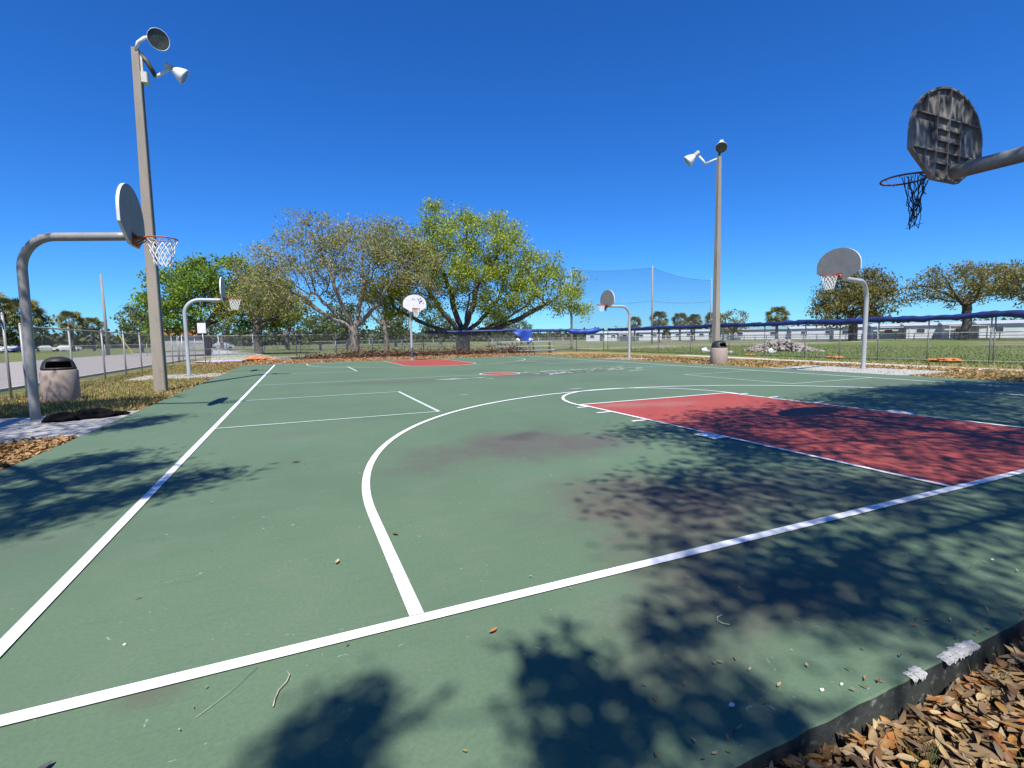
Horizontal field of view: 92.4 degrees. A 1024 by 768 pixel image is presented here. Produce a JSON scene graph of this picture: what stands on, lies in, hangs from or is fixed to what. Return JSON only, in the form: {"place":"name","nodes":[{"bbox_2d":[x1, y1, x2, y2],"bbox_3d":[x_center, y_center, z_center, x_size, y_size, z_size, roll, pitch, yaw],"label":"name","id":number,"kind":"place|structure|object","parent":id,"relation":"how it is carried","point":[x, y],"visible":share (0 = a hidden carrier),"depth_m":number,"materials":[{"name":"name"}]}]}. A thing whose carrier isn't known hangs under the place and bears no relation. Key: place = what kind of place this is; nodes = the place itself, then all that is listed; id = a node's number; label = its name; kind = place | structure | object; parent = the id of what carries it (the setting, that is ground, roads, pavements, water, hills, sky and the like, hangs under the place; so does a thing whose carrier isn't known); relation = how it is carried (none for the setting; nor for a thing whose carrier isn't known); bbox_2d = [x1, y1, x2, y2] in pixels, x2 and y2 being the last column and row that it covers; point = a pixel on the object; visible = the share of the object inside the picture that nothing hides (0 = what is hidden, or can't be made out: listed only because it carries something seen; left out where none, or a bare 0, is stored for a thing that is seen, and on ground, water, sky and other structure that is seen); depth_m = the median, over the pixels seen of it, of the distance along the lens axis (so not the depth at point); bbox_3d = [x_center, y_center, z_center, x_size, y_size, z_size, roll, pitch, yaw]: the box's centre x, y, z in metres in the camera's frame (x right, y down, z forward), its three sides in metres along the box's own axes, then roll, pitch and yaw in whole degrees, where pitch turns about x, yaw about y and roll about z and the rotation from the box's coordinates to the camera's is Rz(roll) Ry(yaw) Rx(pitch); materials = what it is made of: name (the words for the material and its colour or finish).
{"place":"outdoors","nodes":[
{"label":"outdoors","id":0,"kind":"place"},
{"bbox_2d":[0,350,244,387],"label":"road","id":1,"kind":"structure","parent":0,"point":[16,373],"depth_m":33.79,"materials":[{"name":"grey asphalt"}]},
{"bbox_2d":[164,329,208,350],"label":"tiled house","id":2,"kind":"structure","parent":0,"point":[183,340],"depth_m":96.97,"materials":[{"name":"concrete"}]},
{"bbox_2d":[211,348,289,359],"bbox_3d":[-18.540,-2.135,34.974,5.152,0.968,1.241,-3,6,-22],"label":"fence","id":3,"kind":"object","parent":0,"point":[239,354],"visible":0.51,"depth_m":34.77,"materials":[{"name":"metal"}]},
{"bbox_2d":[0,338,1023,767],"bbox_3d":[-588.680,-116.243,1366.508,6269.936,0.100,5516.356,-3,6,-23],"label":"ground","id":4,"kind":"structure","parent":0,"point":[304,350],"depth_m":37.05,"materials":[{"name":"green plant"}]},
{"bbox_2d":[0,312,12,398],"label":"chain link fence","id":5,"kind":"object","parent":4,"relation":"on","point":[8,375],"visible":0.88,"depth_m":12.00,"materials":[{"name":"silver metal"}]},
{"bbox_2d":[0,290,14,321],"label":"cabbage palm","id":6,"kind":"object","parent":4,"relation":"on","point":[4,301],"visible":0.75,"depth_m":98.71,"materials":[{"name":"green plant"}]},
{"bbox_2d":[0,297,48,326],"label":"cabbage palm","id":7,"kind":"object","parent":4,"relation":"on","point":[37,312],"visible":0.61,"depth_m":99.80,"materials":[{"name":"green plant"}]},
{"bbox_2d":[0,310,57,349],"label":"dark clump tree","id":8,"kind":"object","parent":4,"relation":"on","point":[10,331],"visible":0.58,"depth_m":101.53,"materials":[{"name":"green plant"}]},
{"bbox_2d":[36,345,55,351],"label":"parked car","id":9,"kind":"object","parent":4,"relation":"on","point":[48,348],"visible":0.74,"depth_m":115.31,"materials":[{"name":"silver metal"}]},
{"bbox_2d":[38,357,80,402],"bbox_3d":[-10.665,-0.119,11.576,0.700,1.050,0.700,3,7,36],"label":"trash bin","id":10,"kind":"object","parent":4,"relation":"on","point":[59,379],"visible":0.93,"depth_m":11.36,"materials":[{"name":"concrete"}]},
{"bbox_2d":[52,345,76,350],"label":"parked car","id":11,"kind":"object","parent":4,"relation":"on","point":[64,348],"visible":0.43,"depth_m":115.76,"materials":[{"name":"white paint"}]},
{"bbox_2d":[54,310,87,350],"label":"cabbage palm","id":12,"kind":"object","parent":4,"relation":"on","point":[75,315],"visible":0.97,"depth_m":108.77,"materials":[{"name":"green plant"}]},
{"bbox_2d":[79,317,103,350],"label":"cabbage palm","id":13,"kind":"object","parent":4,"relation":"on","point":[97,322],"visible":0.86,"depth_m":113.83,"materials":[{"name":"green plant"}]},
{"bbox_2d":[0,360,185,391],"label":"kerb","id":14,"kind":"structure","parent":4,"relation":"on","point":[23,386],"depth_m":20.76,"materials":[{"name":"concrete"}]},
{"bbox_2d":[18,323,180,396],"bbox_3d":[-17.497,-1.341,22.968,0.090,2.195,23.860,-4,6,-26],"label":"chain link fence","id":15,"kind":"object","parent":4,"relation":"on","point":[68,329],"visible":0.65,"depth_m":17.65,"materials":[{"name":"silver metal"}]},
{"bbox_2d":[178,336,195,361],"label":"gate","id":16,"kind":"structure","parent":15,"relation":"attached to","point":[189,346],"depth_m":33.60,"materials":[{"name":"metal"}]},
{"bbox_2d":[100,274,132,354],"bbox_3d":[-51.909,-8.854,64.486,2.837,10.801,0.392,-5,7,-35],"label":"utility pole","id":17,"kind":"object","parent":4,"relation":"on","point":[104,314],"visible":0.71,"depth_m":63.73,"materials":[{"name":"metal"}]},
{"bbox_2d":[0,364,242,470],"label":"leaf litter","id":18,"kind":"object","parent":4,"relation":"on","point":[29,452],"visible":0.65,"depth_m":6.39,"materials":[{"name":"brown plant"}]},
{"bbox_2d":[0,362,246,418],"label":"dry grass","id":19,"kind":"structure","parent":4,"relation":"on","point":[11,412],"depth_m":12.80,"materials":[{"name":"green plant"}]},
{"bbox_2d":[109,303,164,352],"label":"background tree","id":20,"kind":"object","parent":4,"relation":"on","point":[135,314],"visible":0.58,"depth_m":75.03,"materials":[{"name":"green plant"}]},
{"bbox_2d":[131,27,188,391],"bbox_3d":[-9.248,-4.280,13.265,1.369,9.773,0.767,-3,6,-21],"label":"floodlight pole","id":21,"kind":"object","parent":4,"relation":"on","point":[158,39],"visible":0.97,"depth_m":13.08,"materials":[{"name":"grey concrete"}]},
{"bbox_2d":[197,323,205,362],"bbox_3d":[-20.261,-2.524,32.195,0.500,2.931,0.086,-2,5,-11],"label":"sign","id":22,"kind":"object","parent":4,"relation":"on","point":[201,327],"visible":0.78,"depth_m":32.07,"materials":[{"name":"metal"}]},
{"bbox_2d":[126,251,302,355],"bbox_3d":[-30.863,-8.498,52.105,15.937,11.380,9.123,-3,6,-23],"label":"bushy green tree","id":23,"kind":"object","parent":4,"relation":"on","point":[180,290],"visible":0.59,"depth_m":49.91,"materials":[{"name":"green plant"}]},
{"bbox_2d":[193,313,246,350],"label":"background tree","id":24,"kind":"object","parent":4,"relation":"on","point":[219,327],"visible":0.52,"depth_m":84.47,"materials":[{"name":"green plant"}]},
{"bbox_2d":[194,360,245,362],"bbox_3d":[-19.775,-1.527,33.413,3.421,0.209,1.206,-3,6,-23],"label":"grey sheeting","id":25,"kind":"object","parent":4,"relation":"on","point":[219,361],"visible":0.6,"depth_m":32.98,"materials":[{"name":"grey plastic"}]},
{"bbox_2d":[60,339,454,356],"bbox_3d":[-27.340,-4.285,58.981,44.442,1.695,0.090,-2,6,-16],"label":"field fence","id":26,"kind":"object","parent":4,"relation":"on","point":[251,348],"visible":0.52,"depth_m":58.35,"materials":[{"name":"silver metal"}]},
{"bbox_2d":[240,356,276,361],"bbox_3d":[-17.816,-1.730,34.443,2.449,0.517,0.942,-3,6,-23],"label":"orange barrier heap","id":27,"kind":"object","parent":4,"relation":"on","point":[256,358],"visible":0.61,"depth_m":34.24,"materials":[{"name":"plastic"}]},
{"bbox_2d":[208,272,309,354],"bbox_3d":[-26.476,-7.477,51.828,9.789,9.251,7.031,-3,6,-23],"label":"dark trunk tree","id":28,"kind":"object","parent":4,"relation":"on","point":[257,327],"visible":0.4,"depth_m":51.44,"materials":[{"name":"green plant"}]},
{"bbox_2d":[262,301,321,349],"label":"background tree","id":29,"kind":"object","parent":4,"relation":"on","point":[286,333],"visible":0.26,"depth_m":77.93,"materials":[{"name":"green plant"}]},
{"bbox_2d":[181,332,422,361],"bbox_3d":[-15.330,-2.799,38.029,17.199,2.225,0.090,-4,6,-26],"label":"chain link fence","id":30,"kind":"object","parent":4,"relation":"on","point":[336,335],"visible":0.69,"depth_m":37.37,"materials":[{"name":"silver metal"}]},
{"bbox_2d":[297,313,338,349],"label":"background tree","id":31,"kind":"object","parent":4,"relation":"on","point":[325,324],"visible":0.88,"depth_m":70.75,"materials":[{"name":"green plant"}]},
{"bbox_2d":[217,202,447,355],"bbox_3d":[-12.907,-7.582,37.584,17.027,11.649,9.464,-3,6,-23],"label":"half bare tree","id":32,"kind":"object","parent":4,"relation":"on","point":[336,238],"visible":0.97,"depth_m":36.33,"materials":[{"name":"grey plant"}]},
{"bbox_2d":[322,300,370,348],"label":"background tree","id":33,"kind":"object","parent":4,"relation":"on","point":[350,310],"visible":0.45,"depth_m":84.08,"materials":[{"name":"green plant"}]},
{"bbox_2d":[191,353,557,366],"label":"leaf litter","id":34,"kind":"object","parent":4,"relation":"on","point":[287,361],"visible":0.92,"depth_m":33.48,"materials":[{"name":"brown plant"}]},
{"bbox_2d":[352,291,409,351],"bbox_3d":[-12.472,-6.447,48.761,6.579,7.296,5.096,-3,6,-23],"label":"forked tree","id":35,"kind":"object","parent":4,"relation":"on","point":[383,323],"visible":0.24,"depth_m":48.60,"materials":[{"name":"green plant"}]},
{"bbox_2d":[375,315,412,346],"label":"background tree","id":36,"kind":"object","parent":4,"relation":"on","point":[394,326],"visible":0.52,"depth_m":91.47,"materials":[{"name":"green plant"}]},
{"bbox_2d":[297,340,535,359],"bbox_3d":[-7.039,-2.928,39.152,18.670,1.586,2.875,-3,6,-20],"label":"dead brush","id":37,"kind":"object","parent":4,"relation":"on","point":[396,353],"visible":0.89,"depth_m":38.58,"materials":[{"name":"brown plant"}]},
{"bbox_2d":[418,312,456,346],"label":"background tree","id":38,"kind":"object","parent":4,"relation":"on","point":[440,317],"visible":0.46,"depth_m":87.11,"materials":[{"name":"green plant"}]},
{"bbox_2d":[0,357,950,443],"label":"concrete pads","id":39,"kind":"object","parent":4,"relation":"on","point":[15,428],"visible":0.3,"depth_m":8.01,"materials":[{"name":"grey concrete"}]},
{"bbox_2d":[41,408,130,422],"bbox_3d":[-7.370,0.551,8.535,0.494,0.248,1.198,4,7,43],"label":"black cloth heap","id":40,"kind":"object","parent":39,"relation":"on","point":[90,413],"visible":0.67,"depth_m":8.39,"materials":[{"name":"fabric"}]},
{"bbox_2d":[16,183,178,421],"bbox_3d":[-7.003,-1.204,8.440,2.534,4.191,1.175,0,5,9],"label":"basketball hoop","id":41,"kind":"object","parent":39,"relation":"on","point":[130,219],"visible":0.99,"depth_m":8.17,"materials":[{"name":"grey paint"}]},
{"bbox_2d":[183,277,240,375],"bbox_3d":[-12.011,-2.184,19.839,2.055,4.190,1.296,-1,5,-3],"label":"basketball hoop","id":42,"kind":"object","parent":39,"relation":"on","point":[222,298],"visible":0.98,"depth_m":19.38,"materials":[{"name":"grey paint"}]},
{"bbox_2d":[597,290,631,357],"bbox_3d":[5.947,-3.260,28.092,2.248,4.190,1.313,-1,5,-5],"label":"basketball hoop","id":43,"kind":"object","parent":39,"relation":"on","point":[607,299],"visible":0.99,"depth_m":28.15,"materials":[{"name":"grey paint"}]},
{"bbox_2d":[817,248,868,368],"bbox_3d":[11.077,-2.232,16.149,3.317,4.190,1.342,-5,7,-37],"label":"basketball hoop","id":44,"kind":"object","parent":39,"relation":"on","point":[841,264],"visible":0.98,"depth_m":15.50,"materials":[{"name":"grey paint"}]},
{"bbox_2d":[358,195,597,350],"bbox_3d":[-2.438,-9.300,44.122,22.520,13.499,10.446,-3,6,-23],"label":"spreading oak","id":45,"kind":"object","parent":4,"relation":"on","point":[489,272],"visible":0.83,"depth_m":42.68,"materials":[{"name":"green plant"}]},
{"bbox_2d":[482,310,515,344],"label":"background tree","id":46,"kind":"object","parent":4,"relation":"on","point":[495,334],"visible":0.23,"depth_m":93.66,"materials":[{"name":"green plant"}]},
{"bbox_2d":[0,355,1023,767],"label":"basketball court","id":47,"kind":"object","parent":4,"relation":"on","point":[180,571],"visible":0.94,"depth_m":2.61,"materials":[{"name":"green paint"}]},
{"bbox_2d":[403,295,425,359],"bbox_3d":[-5.750,-3.219,29.667,1.307,4.190,2.540,-1,5,-4],"label":"basketball hoop","id":48,"kind":"object","parent":47,"relation":"on","point":[415,304],"visible":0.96,"depth_m":28.89,"materials":[{"name":"grey paint"}]},
{"bbox_2d":[0,356,1023,725],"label":"white court lines","id":49,"kind":"object","parent":47,"relation":"on","point":[58,588],"visible":1,"depth_m":2.55,"materials":[{"name":"paint"}]},
{"bbox_2d":[38,385,986,729],"bbox_3d":[1.082,0.405,8.799,14.115,0.016,12.956,-3,6,-23],"label":"court debris","id":50,"kind":"object","parent":47,"relation":"on","point":[530,575],"visible":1,"depth_m":2.43,"materials":[{"name":"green plant"}]},
{"bbox_2d":[440,367,630,394],"bbox_3d":[1.856,-0.247,15.725,10.995,0.001,5.198,-6,7,-44],"label":"worn lettering paint","id":51,"kind":"object","parent":47,"relation":"on","point":[552,372],"visible":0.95,"depth_m":17.02,"materials":[{"name":"paint"}]},
{"bbox_2d":[215,357,861,428],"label":"pale court lines","id":52,"kind":"object","parent":47,"relation":"on","point":[436,410],"visible":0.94,"depth_m":11.48,"materials":[{"name":"paint"}]},
{"bbox_2d":[387,359,1023,486],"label":"basketball key","id":53,"kind":"object","parent":47,"relation":"on","point":[907,445],"visible":0.86,"depth_m":6.17,"materials":[{"name":"red paint"}]},
{"bbox_2d":[462,561,1023,767],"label":"court debris","id":54,"kind":"object","parent":47,"relation":"on","point":[737,727],"visible":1,"depth_m":1.75,"materials":[{"name":"brown plant"}]},
{"bbox_2d":[903,640,980,682],"bbox_3d":[1.649,1.060,1.885,0.465,0.036,0.053,-3,6,-23],"label":"chipped slab edge","id":55,"kind":"object","parent":47,"relation":"on","point":[954,653],"visible":1,"depth_m":1.90,"materials":[{"name":"concrete"}]},
{"bbox_2d":[879,86,1023,229],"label":"basketball hoop","id":56,"kind":"object","parent":47,"relation":"on","point":[944,140],"visible":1,"depth_m":5.37,"materials":[{"name":"grey paint"}]},
{"bbox_2d":[0,317,1023,349],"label":"treeline","id":57,"kind":"object","parent":4,"relation":"on","point":[369,333],"visible":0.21,"depth_m":202.92,"materials":[{"name":"green plant"}]},
{"bbox_2d":[423,330,603,353],"bbox_3d":[0.335,-3.576,42.852,15.976,2.345,0.090,-2,5,-8],"label":"chain link fence","id":58,"kind":"object","parent":4,"relation":"on","point":[521,342],"visible":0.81,"depth_m":42.99,"materials":[{"name":"silver metal"}]},
{"bbox_2d":[425,328,603,333],"bbox_3d":[0.406,-4.650,42.634,15.715,0.396,0.288,-2,5,-8],"label":"rolled tarp","id":59,"kind":"object","parent":58,"relation":"attached to","point":[504,330],"visible":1,"depth_m":42.35,"materials":[{"name":"blue plastic"}]},
{"bbox_2d":[512,330,531,343],"bbox_3d":[0.864,-4.071,42.465,1.756,1.220,0.266,-2,5,-8],"label":"hanging tarp","id":60,"kind":"object","parent":58,"relation":"hanging from","point":[525,335],"visible":1,"depth_m":42.51,"materials":[{"name":"blue plastic"}]},
{"bbox_2d":[568,328,598,333],"bbox_3d":[6.336,-4.651,43.408,2.771,0.561,0.486,-2,5,-7],"label":"tarp bulge","id":61,"kind":"object","parent":58,"relation":"attached to","point":[585,331],"visible":1,"depth_m":43.26,"materials":[{"name":"blue plastic"}]},
{"bbox_2d":[509,320,535,343],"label":"background tree","id":62,"kind":"object","parent":4,"relation":"on","point":[524,324],"visible":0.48,"depth_m":105.59,"materials":[{"name":"green plant"}]},
{"bbox_2d":[499,341,552,352],"bbox_3d":[1.180,-3.136,42.120,4.700,1.028,1.450,-1,5,-5],"label":"bleacher","id":63,"kind":"object","parent":4,"relation":"on","point":[528,341],"visible":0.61,"depth_m":42.13,"materials":[{"name":"metal"}]},
{"bbox_2d":[553,281,585,348],"bbox_3d":[6.266,-7.476,54.027,4.043,7.731,3.534,-3,6,-23],"label":"pale trunk tree","id":64,"kind":"object","parent":4,"relation":"on","point":[571,326],"visible":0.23,"depth_m":54.07,"materials":[{"name":"green plant"}]},
{"bbox_2d":[586,331,617,340],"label":"mobile home","id":65,"kind":"object","parent":4,"relation":"on","point":[594,335],"visible":0.7,"depth_m":144.58,"materials":[{"name":"white"}]},
{"bbox_2d":[631,316,641,340],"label":"cabbage palm","id":66,"kind":"object","parent":4,"relation":"on","point":[638,318],"visible":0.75,"depth_m":124.91,"materials":[{"name":"green plant"}]},
{"bbox_2d":[618,330,662,340],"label":"mobile home","id":67,"kind":"object","parent":4,"relation":"on","point":[623,333],"visible":0.62,"depth_m":142.05,"materials":[{"name":"white"}]},
{"bbox_2d":[571,266,711,343],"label":"tall net","id":68,"kind":"object","parent":4,"relation":"on","point":[683,322],"visible":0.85,"depth_m":82.20,"materials":[{"name":"blue"}]},
{"bbox_2d":[649,311,668,341],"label":"cabbage palm","id":69,"kind":"object","parent":4,"relation":"on","point":[661,314],"visible":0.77,"depth_m":89.75,"materials":[{"name":"green plant"}]},
{"bbox_2d":[492,333,828,347],"bbox_3d":[15.815,-4.862,57.565,37.837,1.645,0.090,0,5,14],"label":"field fence","id":70,"kind":"object","parent":4,"relation":"on","point":[541,343],"visible":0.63,"depth_m":56.81,"materials":[{"name":"silver metal"}]},
{"bbox_2d":[671,312,686,340],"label":"cabbage palm","id":71,"kind":"object","parent":4,"relation":"on","point":[673,320],"visible":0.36,"depth_m":112.71,"materials":[{"name":"green plant"}]},
{"bbox_2d":[670,329,709,339],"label":"mobile home","id":72,"kind":"object","parent":4,"relation":"on","point":[703,331],"visible":0.48,"depth_m":138.19,"materials":[{"name":"white"}]},
{"bbox_2d":[687,317,699,341],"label":"cabbage palm","id":73,"kind":"object","parent":4,"relation":"on","point":[694,321],"visible":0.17,"depth_m":95.27,"materials":[{"name":"green plant"}]},
{"bbox_2d":[687,314,702,340],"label":"cabbage palm","id":74,"kind":"object","parent":4,"relation":"on","point":[700,320],"visible":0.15,"depth_m":111.35,"materials":[{"name":"green plant"}]},
{"bbox_2d":[683,140,727,345],"bbox_3d":[8.797,-5.803,22.605,1.834,10.457,0.669,0,6,15],"label":"floodlight pole","id":75,"kind":"object","parent":4,"relation":"on","point":[721,146],"visible":0.99,"depth_m":22.30,"materials":[{"name":"grey concrete"}]},
{"bbox_2d":[704,312,722,324],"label":"cabbage palm","id":76,"kind":"object","parent":4,"relation":"on","point":[707,319],"visible":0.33,"depth_m":109.86,"materials":[{"name":"green plant"}]},
{"bbox_2d":[710,341,727,364],"bbox_3d":[8.966,-1.358,21.266,0.700,1.050,0.700,-6,7,-43],"label":"trash bin","id":77,"kind":"object","parent":4,"relation":"on","point":[718,352],"visible":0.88,"depth_m":21.01,"materials":[{"name":"concrete"}]},
{"bbox_2d":[720,309,749,339],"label":"grey green tree","id":78,"kind":"object","parent":4,"relation":"on","point":[727,315],"visible":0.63,"depth_m":108.21,"materials":[{"name":"green plant"}]},
{"bbox_2d":[721,327,789,339],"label":"mobile home","id":79,"kind":"object","parent":4,"relation":"on","point":[751,330],"visible":0.28,"depth_m":111.36,"materials":[{"name":"white metal"}]},
{"bbox_2d":[764,306,790,338],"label":"cabbage palm","id":80,"kind":"object","parent":4,"relation":"on","point":[781,311],"visible":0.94,"depth_m":91.29,"materials":[{"name":"green plant"}]},
{"bbox_2d":[743,338,823,351],"bbox_3d":[20.158,-2.824,36.579,4.826,1.146,4.384,0,5,10],"label":"rubble pile","id":81,"kind":"object","parent":4,"relation":"on","point":[778,347],"visible":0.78,"depth_m":35.91,"materials":[{"name":"concrete"}]},
{"bbox_2d":[545,353,1023,381],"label":"leaf litter","id":82,"kind":"object","parent":4,"relation":"on","point":[960,370],"visible":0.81,"depth_m":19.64,"materials":[{"name":"brown plant"}]},
{"bbox_2d":[787,326,829,338],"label":"mobile home","id":83,"kind":"object","parent":4,"relation":"on","point":[801,329],"visible":0.29,"depth_m":106.60,"materials":[{"name":"white metal"}]},
{"bbox_2d":[607,317,1023,362],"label":"temporary fence","id":84,"kind":"object","parent":4,"relation":"on","point":[927,340],"visible":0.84,"depth_m":23.71,"materials":[{"name":"silver metal"}]},
{"bbox_2d":[607,310,1023,330],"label":"rolled tarp","id":85,"kind":"object","parent":84,"relation":"on","point":[996,313],"visible":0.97,"depth_m":23.74,"materials":[{"name":"blue plastic"}]},
{"bbox_2d":[828,324,869,338],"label":"mobile home","id":86,"kind":"object","parent":4,"relation":"on","point":[846,333],"visible":0.12,"depth_m":96.21,"materials":[{"name":"white metal"}]},
{"bbox_2d":[803,261,905,340],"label":"round oak","id":87,"kind":"object","parent":4,"relation":"on","point":[845,295],"visible":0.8,"depth_m":72.72,"materials":[{"name":"green plant"}]},
{"bbox_2d":[733,332,1005,339],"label":"dark railing","id":88,"kind":"object","parent":4,"relation":"on","point":[954,335],"visible":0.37,"depth_m":79.49,"materials":[{"name":"black metal"}]},
{"bbox_2d":[868,323,911,338],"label":"mobile home","id":89,"kind":"object","parent":4,"relation":"on","point":[892,329],"visible":0.27,"depth_m":90.81,"materials":[{"name":"white metal"}]},
{"bbox_2d":[766,637,1023,767],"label":"leaf litter","id":90,"kind":"object","parent":4,"relation":"on","point":[881,740],"visible":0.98,"depth_m":1.62,"materials":[{"name":"brown plant"}]},
{"bbox_2d":[800,663,1023,767],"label":"grass tuft","id":91,"kind":"object","parent":4,"relation":"on","point":[990,701],"visible":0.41,"depth_m":1.55,"materials":[{"name":"plant"}]},
{"bbox_2d":[901,322,940,337],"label":"mobile home","id":92,"kind":"object","parent":4,"relation":"on","point":[920,330],"visible":0.19,"depth_m":86.31,"materials":[{"name":"white metal"}]},
{"bbox_2d":[925,358,963,362],"bbox_3d":[17.927,-0.988,20.433,0.555,0.229,1.468,-3,6,-18],"label":"sandbag","id":93,"kind":"object","parent":4,"relation":"on","point":[953,360],"visible":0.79,"depth_m":20.14,"materials":[{"name":"orange fabric"}]},
{"bbox_2d":[884,259,1023,339],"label":"flat topped oak","id":94,"kind":"object","parent":4,"relation":"on","point":[974,292],"visible":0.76,"depth_m":67.78,"materials":[{"name":"green plant"}]},
{"bbox_2d":[938,321,988,337],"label":"mobile home","id":95,"kind":"object","parent":4,"relation":"on","point":[952,327],"visible":0.19,"depth_m":82.04,"materials":[{"name":"white metal"}]},
{"bbox_2d":[973,320,1023,337],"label":"mobile home","id":96,"kind":"object","parent":4,"relation":"on","point":[1016,323],"visible":0.6,"depth_m":76.87,"materials":[{"name":"white metal"}]},
{"bbox_2d":[983,262,1023,308],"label":"edge oak","id":97,"kind":"object","parent":4,"relation":"on","point":[1016,278],"visible":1,"depth_m":59.98,"materials":[{"name":"green plant"}]},
{"bbox_2d":[0,0,1023,342],"label":"sky","id":98,"kind":"structure","parent":0,"point":[578,120],"materials":[{"name":"blue"}]},
{"bbox_2d":[566,344,1023,368],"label":"field grass","id":99,"kind":"structure","parent":0,"point":[869,357],"depth_m":29.18,"materials":[{"name":"green plant"}]},
{"bbox_2d":[676,355,1021,371],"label":"path","id":100,"kind":"structure","parent":0,"point":[838,362],"depth_m":21.34,"materials":[{"name":"concrete"}]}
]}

